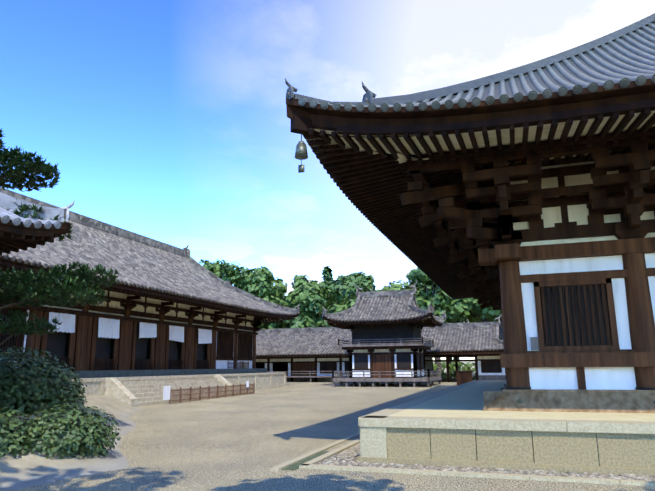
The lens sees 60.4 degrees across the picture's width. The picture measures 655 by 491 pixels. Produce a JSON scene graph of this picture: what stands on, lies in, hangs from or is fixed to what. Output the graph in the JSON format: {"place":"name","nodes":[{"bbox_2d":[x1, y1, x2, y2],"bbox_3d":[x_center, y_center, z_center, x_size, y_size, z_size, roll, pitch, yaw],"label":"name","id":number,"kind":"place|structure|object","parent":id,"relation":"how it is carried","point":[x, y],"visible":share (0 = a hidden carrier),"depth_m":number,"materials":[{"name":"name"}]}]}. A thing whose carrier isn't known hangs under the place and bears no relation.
{"place":"outdoors","nodes":[
{"label":"outdoors","id":0,"kind":"place"},
{"bbox_2d":[0,207,52,222],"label":"roof tiles","id":1,"kind":"object","parent":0,"point":[9,213],"visible":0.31,"depth_m":13.29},
{"bbox_2d":[0,214,60,228],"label":"roof tile ends","id":2,"kind":"object","parent":1,"relation":"attached to","point":[5,218],"visible":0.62,"depth_m":13.03,"materials":[{"name":"grey ceramic"}]},
{"bbox_2d":[0,224,53,254],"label":"roof eaves","id":3,"kind":"object","parent":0,"point":[15,238],"visible":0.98,"depth_m":13.64,"materials":[{"name":"brown wood"}]},
{"bbox_2d":[2,232,67,248],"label":"shoro roof eave soffit","id":4,"kind":"structure","parent":3,"relation":"on","point":[57,234],"depth_m":14.18,"materials":[{"name":"brown wood"}]},
{"bbox_2d":[0,217,70,233],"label":"roof eave edge","id":5,"kind":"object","parent":3,"relation":"attached to","point":[64,227],"depth_m":13.67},
{"bbox_2d":[0,192,74,222],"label":"shoro roof ridges","id":6,"kind":"object","parent":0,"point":[10,202],"visible":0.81,"depth_m":13.94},
{"bbox_2d":[0,176,79,344],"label":"pine trunks and limbs","id":7,"kind":"object","parent":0,"point":[10,305],"visible":0.48,"depth_m":17.97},
{"bbox_2d":[0,129,120,335],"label":"pine needles","id":8,"kind":"object","parent":7,"relation":"attached to","point":[16,177],"visible":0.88,"depth_m":17.96,"materials":[{"name":"green plant"}]},
{"bbox_2d":[0,308,206,370],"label":"doorways","id":9,"kind":"structure","parent":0,"point":[57,343],"depth_m":35.19,"materials":[{"name":"black wood"}]},
{"bbox_2d":[2,219,293,312],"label":"kodo roof tile rows","id":10,"kind":"object","parent":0,"point":[135,262],"visible":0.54,"depth_m":41.22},
{"bbox_2d":[0,254,296,314],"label":"kodo roof tile end discs","id":11,"kind":"object","parent":10,"relation":"attached to","point":[26,261],"visible":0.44,"depth_m":35.24,"materials":[{"name":"grey ceramic"}]},
{"bbox_2d":[0,187,299,313],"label":"kodo roof ridges","id":12,"kind":"object","parent":10,"relation":"on","point":[105,227],"visible":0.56,"depth_m":49.08,"materials":[{"name":"grey tile"}]},
{"bbox_2d":[163,381,248,399],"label":"signs","id":13,"kind":"object","parent":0,"point":[166,392],"visible":1,"depth_m":32.44,"materials":[{"name":"white"}]},
{"bbox_2d":[240,361,248,368],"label":"wall panel","id":14,"kind":"object","parent":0,"point":[245,363],"visible":0.44,"depth_m":50.38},
{"bbox_2d":[293,363,314,375],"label":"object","id":15,"kind":"structure","parent":0,"point":[303,366],"depth_m":66.54,"materials":[{"name":"brown wood"}]},
{"bbox_2d":[0,0,654,359],"label":"sky","id":16,"kind":"structure","parent":0,"point":[165,121],"materials":[{"name":"blue"}]},
{"bbox_2d":[321,266,335,296],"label":"conifer leaves","id":17,"kind":"object","parent":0,"point":[327,274],"visible":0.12,"depth_m":98.55,"materials":[{"name":"green plant"}]},
{"bbox_2d":[14,361,654,490],"bbox_3d":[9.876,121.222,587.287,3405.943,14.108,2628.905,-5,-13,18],"label":"gravel ground","id":18,"kind":"structure","parent":0,"point":[242,442],"depth_m":16.20,"materials":[{"name":"beige gravel"}]},
{"bbox_2d":[0,395,141,490],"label":"sand mound","id":19,"kind":"object","parent":18,"relation":"on","point":[25,470],"visible":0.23,"depth_m":12.64,"materials":[{"name":"beige sand"}]},
{"bbox_2d":[0,346,120,458],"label":"bush","id":20,"kind":"object","parent":19,"relation":"on","point":[26,390],"depth_m":14.21,"materials":[{"name":"green plant"}]},
{"bbox_2d":[75,374,283,405],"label":"kodo platform and steps","id":21,"kind":"structure","parent":18,"relation":"on","point":[146,392],"depth_m":35.92,"materials":[{"name":"beige stone"}]},
{"bbox_2d":[72,372,285,406],"bbox_3d":[-18.044,10.178,39.352,19.950,2.020,38.830,-5,-13,18],"label":"stone platform coping","id":22,"kind":"object","parent":21,"relation":"on","point":[114,387],"visible":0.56,"depth_m":33.20,"materials":[{"name":"beige stone"}]},
{"bbox_2d":[60,368,266,378],"bbox_3d":[-18.892,9.036,39.763,15.500,0.400,35.840,-5,-13,18],"label":"stone platform edge","id":23,"kind":"object","parent":22,"relation":"on","point":[108,373],"visible":0.62,"depth_m":37.98,"materials":[{"name":"grey stone"}]},
{"bbox_2d":[0,278,263,370],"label":"kodo timbers","id":24,"kind":"object","parent":23,"relation":"on","point":[225,345],"visible":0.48,"depth_m":39.80,"materials":[{"name":"brown wood"}]},
{"bbox_2d":[34,311,213,370],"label":"wooden doors","id":25,"kind":"structure","parent":24,"relation":"attached to","point":[72,339],"depth_m":35.87,"materials":[{"name":"brown wood"}]},
{"bbox_2d":[0,271,253,331],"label":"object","id":26,"kind":"object","parent":24,"relation":"attached to","point":[116,304],"visible":0.04,"depth_m":39.73,"materials":[{"name":"brown wood"}]},
{"bbox_2d":[2,310,252,368],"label":"kodo plaster","id":27,"kind":"object","parent":24,"relation":"attached to","point":[221,364],"visible":0.04,"depth_m":47.95,"materials":[{"name":"white paint"}]},
{"bbox_2d":[48,312,211,343],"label":"white curtains","id":28,"kind":"object","parent":24,"relation":"hanging from","point":[108,327],"visible":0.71,"depth_m":35.36,"materials":[{"name":"white fabric"}]},
{"bbox_2d":[0,260,294,323],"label":"roof rafters","id":29,"kind":"object","parent":24,"relation":"on","point":[4,265],"visible":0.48,"depth_m":36.77,"materials":[{"name":"brown wood"}]},
{"bbox_2d":[0,256,297,316],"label":"roof eave","id":30,"kind":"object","parent":29,"relation":"attached to","point":[37,267],"depth_m":34.38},
{"bbox_2d":[25,299,255,370],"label":"wooden columns","id":31,"kind":"structure","parent":23,"relation":"on","point":[30,341],"depth_m":36.44,"materials":[{"name":"brown wood"}]},
{"bbox_2d":[169,361,254,403],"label":"kodo fences","id":32,"kind":"object","parent":18,"relation":"on","point":[192,397],"visible":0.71,"depth_m":37.60,"materials":[{"name":"brown wood"}]},
{"bbox_2d":[282,451,329,470],"bbox_3d":[5.205,8.706,30.041,0.300,0.028,37.900,-5,-13,18],"label":"drainage gutter","id":33,"kind":"object","parent":18,"relation":"in","point":[295,466],"visible":0.21,"depth_m":13.40,"materials":[{"name":"grey stone"}]},
{"bbox_2d":[267,371,505,382],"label":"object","id":34,"kind":"structure","parent":18,"relation":"on","point":[309,378],"depth_m":64.51,"materials":[{"name":"grey stone"}]},
{"bbox_2d":[256,354,505,381],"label":"timber frame","id":35,"kind":"object","parent":34,"relation":"on","point":[446,356],"visible":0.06,"depth_m":65.18,"materials":[{"name":"brown wood"}]},
{"bbox_2d":[256,356,499,361],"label":"roof eaves","id":36,"kind":"object","parent":35,"relation":"attached to","point":[343,359],"depth_m":66.38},
{"bbox_2d":[256,352,503,357],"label":"roof rafters","id":37,"kind":"object","parent":35,"relation":"attached to","point":[475,353],"visible":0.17,"depth_m":60.32,"materials":[{"name":"brown wood"}]},
{"bbox_2d":[257,337,503,355],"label":"roof eaves","id":38,"kind":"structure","parent":37,"relation":"attached to","point":[495,350],"depth_m":59.71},
{"bbox_2d":[265,357,504,376],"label":"wall","id":39,"kind":"structure","parent":35,"relation":"attached to","point":[428,364],"depth_m":65.79,"materials":[{"name":"white paint"}]},
{"bbox_2d":[331,337,441,386],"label":"balcony railings","id":40,"kind":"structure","parent":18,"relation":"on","point":[391,381],"depth_m":52.33,"materials":[{"name":"grey wood"}]},
{"bbox_2d":[342,324,430,377],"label":"koro timbers","id":41,"kind":"object","parent":40,"relation":"on","point":[392,350],"visible":0.52,"depth_m":53.25,"materials":[{"name":"brown wood"}]},
{"bbox_2d":[373,354,391,377],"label":"koro doors and boards","id":42,"kind":"structure","parent":41,"relation":"attached to","point":[381,362],"depth_m":53.12,"materials":[{"name":"brown wood"}]},
{"bbox_2d":[326,316,442,329],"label":"roof eaves","id":43,"kind":"object","parent":41,"relation":"attached to","point":[429,322],"visible":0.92,"depth_m":52.80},
{"bbox_2d":[331,295,424,319],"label":"tiled roof","id":44,"kind":"structure","parent":43,"relation":"on","point":[382,309],"depth_m":54.47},
{"bbox_2d":[322,281,445,319],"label":"koro roof ridges","id":45,"kind":"object","parent":44,"relation":"on","point":[411,293],"visible":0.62,"depth_m":56.08,"materials":[{"name":"grey tile"}]},
{"bbox_2d":[329,295,442,321],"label":"koro roof tile rows","id":46,"kind":"object","parent":44,"relation":"on","point":[413,303],"visible":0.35,"depth_m":54.38,"materials":[{"name":"grey tile"}]},
{"bbox_2d":[327,313,444,323],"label":"koro roof tile end discs","id":47,"kind":"object","parent":46,"relation":"attached to","point":[411,317],"visible":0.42,"depth_m":52.23,"materials":[{"name":"grey ceramic"}]},
{"bbox_2d":[323,312,439,326],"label":"roof eave edge","id":48,"kind":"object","parent":43,"relation":"attached to","point":[428,314],"depth_m":52.06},
{"bbox_2d":[352,349,422,352],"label":"wall panels","id":49,"kind":"object","parent":41,"relation":"attached to","point":[381,350],"depth_m":53.49,"materials":[{"name":"beige paint"}]},
{"bbox_2d":[352,323,423,368],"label":"dark koro interior","id":50,"kind":"object","parent":41,"relation":"in","point":[396,332],"visible":0.5,"depth_m":53.82,"materials":[{"name":"black wood"}]},
{"bbox_2d":[352,354,423,376],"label":"white wall panels","id":51,"kind":"object","parent":41,"relation":"attached to","point":[395,359],"visible":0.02,"depth_m":53.36,"materials":[{"name":"white paint"}]},
{"bbox_2d":[311,282,502,374],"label":"forest trunks","id":52,"kind":"object","parent":18,"relation":"on","point":[439,364],"depth_m":79.65,"materials":[{"name":"brown wood"}]},
{"bbox_2d":[199,259,501,328],"bbox_3d":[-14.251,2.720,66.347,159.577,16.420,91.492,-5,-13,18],"label":"forest leaves","id":53,"kind":"object","parent":52,"relation":"attached to","point":[246,279],"visible":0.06,"depth_m":84.01,"materials":[{"name":"green plant"}]},
{"bbox_2d":[433,362,475,378],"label":"shrubs","id":54,"kind":"object","parent":18,"relation":"on","point":[467,366],"visible":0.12,"depth_m":73.56,"materials":[{"name":"green plant"}]},
{"bbox_2d":[270,380,654,486],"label":"kondo cap and kerb stones","id":55,"kind":"object","parent":18,"relation":"on","point":[381,418],"visible":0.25,"depth_m":12.47,"materials":[{"name":"beige stone"}]},
{"bbox_2d":[455,371,472,384],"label":"wooden box","id":56,"kind":"object","parent":18,"relation":"on","point":[462,377],"visible":0.89,"depth_m":53.16,"materials":[{"name":"brown wood"}]},
{"bbox_2d":[317,443,654,480],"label":"gutter pebble stones","id":57,"kind":"object","parent":18,"relation":"on","point":[352,450],"visible":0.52,"depth_m":12.25,"materials":[{"name":"grey gravel"}]},
{"bbox_2d":[321,452,650,479],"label":"pebbles","id":58,"kind":"object","parent":18,"relation":"on","point":[458,467],"depth_m":12.52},
{"bbox_2d":[357,427,654,475],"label":"stone platform wall","id":59,"kind":"structure","parent":18,"relation":"on","point":[619,453],"depth_m":12.36,"materials":[{"name":"stone"}]},
{"bbox_2d":[360,426,387,457],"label":"kondo pier stones","id":60,"kind":"object","parent":59,"relation":"attached to","point":[373,441],"visible":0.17,"depth_m":13.39,"materials":[{"name":"beige stone"}]},
{"bbox_2d":[389,380,654,420],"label":"stone platform top","id":61,"kind":"structure","parent":59,"relation":"on","point":[466,401],"depth_m":14.90,"materials":[{"name":"beige stone"}]},
{"bbox_2d":[484,384,654,412],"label":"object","id":62,"kind":"object","parent":61,"relation":"on","point":[591,401],"visible":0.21,"depth_m":14.91,"materials":[{"name":"grey stone"}]},
{"bbox_2d":[478,237,654,389],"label":"timber beams","id":63,"kind":"structure","parent":62,"relation":"on","point":[579,358],"depth_m":15.68,"materials":[{"name":"brown wood"}]},
{"bbox_2d":[541,284,610,345],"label":"kondo window bars","id":64,"kind":"object","parent":63,"relation":"in","point":[575,315],"visible":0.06,"depth_m":15.77,"materials":[{"name":"brown wood"}]},
{"bbox_2d":[499,253,654,386],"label":"wooden pillars","id":65,"kind":"structure","parent":62,"relation":"on","point":[640,317],"depth_m":15.50,"materials":[{"name":"brown wood"}]},
{"bbox_2d":[500,384,654,403],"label":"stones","id":66,"kind":"object","parent":62,"relation":"on","point":[519,400],"visible":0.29,"depth_m":15.24,"materials":[{"name":"grey stone"}]},
{"bbox_2d":[256,361,500,375],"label":"wall","id":67,"kind":"structure","parent":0,"point":[280,366],"depth_m":65.63,"materials":[{"name":"brown wood"}]},
{"bbox_2d":[256,327,502,354],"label":"tiled roof","id":68,"kind":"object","parent":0,"point":[421,336],"visible":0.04,"depth_m":65.42,"materials":[{"name":"grey tile"}]},
{"bbox_2d":[256,314,503,344],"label":"roof ridge","id":69,"kind":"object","parent":68,"relation":"on","point":[444,325],"visible":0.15,"depth_m":66.90,"materials":[{"name":"grey tile"}]},
{"bbox_2d":[256,326,503,354],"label":"roof tile rows","id":70,"kind":"object","parent":68,"relation":"on","point":[271,342],"visible":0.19,"depth_m":66.41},
{"bbox_2d":[256,348,503,355],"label":"roof eaves","id":71,"kind":"object","parent":70,"relation":"attached to","point":[430,351],"visible":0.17,"depth_m":63.24,"materials":[{"name":"brown wood"}]},
{"bbox_2d":[286,78,654,146],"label":"roof eave","id":72,"kind":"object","parent":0,"point":[331,117],"depth_m":13.00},
{"bbox_2d":[287,110,654,298],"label":"kondo roof eave soffit","id":73,"kind":"structure","parent":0,"point":[320,127],"depth_m":13.66,"materials":[{"name":"brown wood"}]},
{"bbox_2d":[307,20,654,157],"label":"roof tiles","id":74,"kind":"object","parent":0,"point":[646,68],"visible":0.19,"depth_m":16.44,"materials":[{"name":"grey tile"}]},
{"bbox_2d":[285,13,654,105],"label":"kondo roof ridges","id":75,"kind":"object","parent":74,"relation":"on","point":[369,95],"visible":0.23,"depth_m":17.49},
{"bbox_2d":[298,73,654,159],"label":"kondo tile discs","id":76,"kind":"object","parent":74,"relation":"attached to","point":[640,80],"visible":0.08,"depth_m":12.71,"materials":[{"name":"grey tile"}]},
{"bbox_2d":[399,136,654,312],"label":"roof brackets","id":77,"kind":"object","parent":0,"point":[631,201],"visible":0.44,"depth_m":15.94,"materials":[{"name":"brown wood"}]},
{"bbox_2d":[290,99,654,298],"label":"kondo rafters","id":78,"kind":"object","parent":77,"relation":"on","point":[370,185],"visible":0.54,"depth_m":15.23,"materials":[{"name":"brown wood"}]},
{"bbox_2d":[295,133,307,172],"bbox_3d":[-0.664,-2.368,14.324,0.340,1.070,0.332,-5,-13,18],"label":"wind bell","id":79,"kind":"object","parent":78,"relation":"hanging from","point":[301,153],"visible":0.96,"depth_m":14.23,"materials":[{"name":"metal"}]},
{"bbox_2d":[309,111,654,163],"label":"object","id":80,"kind":"object","parent":78,"relation":"on","point":[505,135],"visible":0.08,"depth_m":14.14,"materials":[{"name":"brown wood"}]},
{"bbox_2d":[510,161,654,245],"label":"wall panels","id":81,"kind":"object","parent":77,"relation":"in","point":[551,216],"depth_m":16.50,"materials":[{"name":"white paint"}]},
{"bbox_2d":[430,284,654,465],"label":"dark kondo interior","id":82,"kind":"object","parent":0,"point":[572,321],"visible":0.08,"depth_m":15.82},
{"bbox_2d":[519,253,654,389],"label":"white wall panels","id":83,"kind":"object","parent":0,"point":[609,378],"depth_m":15.69,"materials":[{"name":"white paint"}]},
{"bbox_2d":[530,337,538,349],"bbox_3d":[5.857,2.776,15.924,0.200,0.360,0.030,-5,-13,18],"label":"sign","id":84,"kind":"object","parent":83,"relation":"attached to","point":[534,343],"visible":1,"depth_m":15.91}
]}

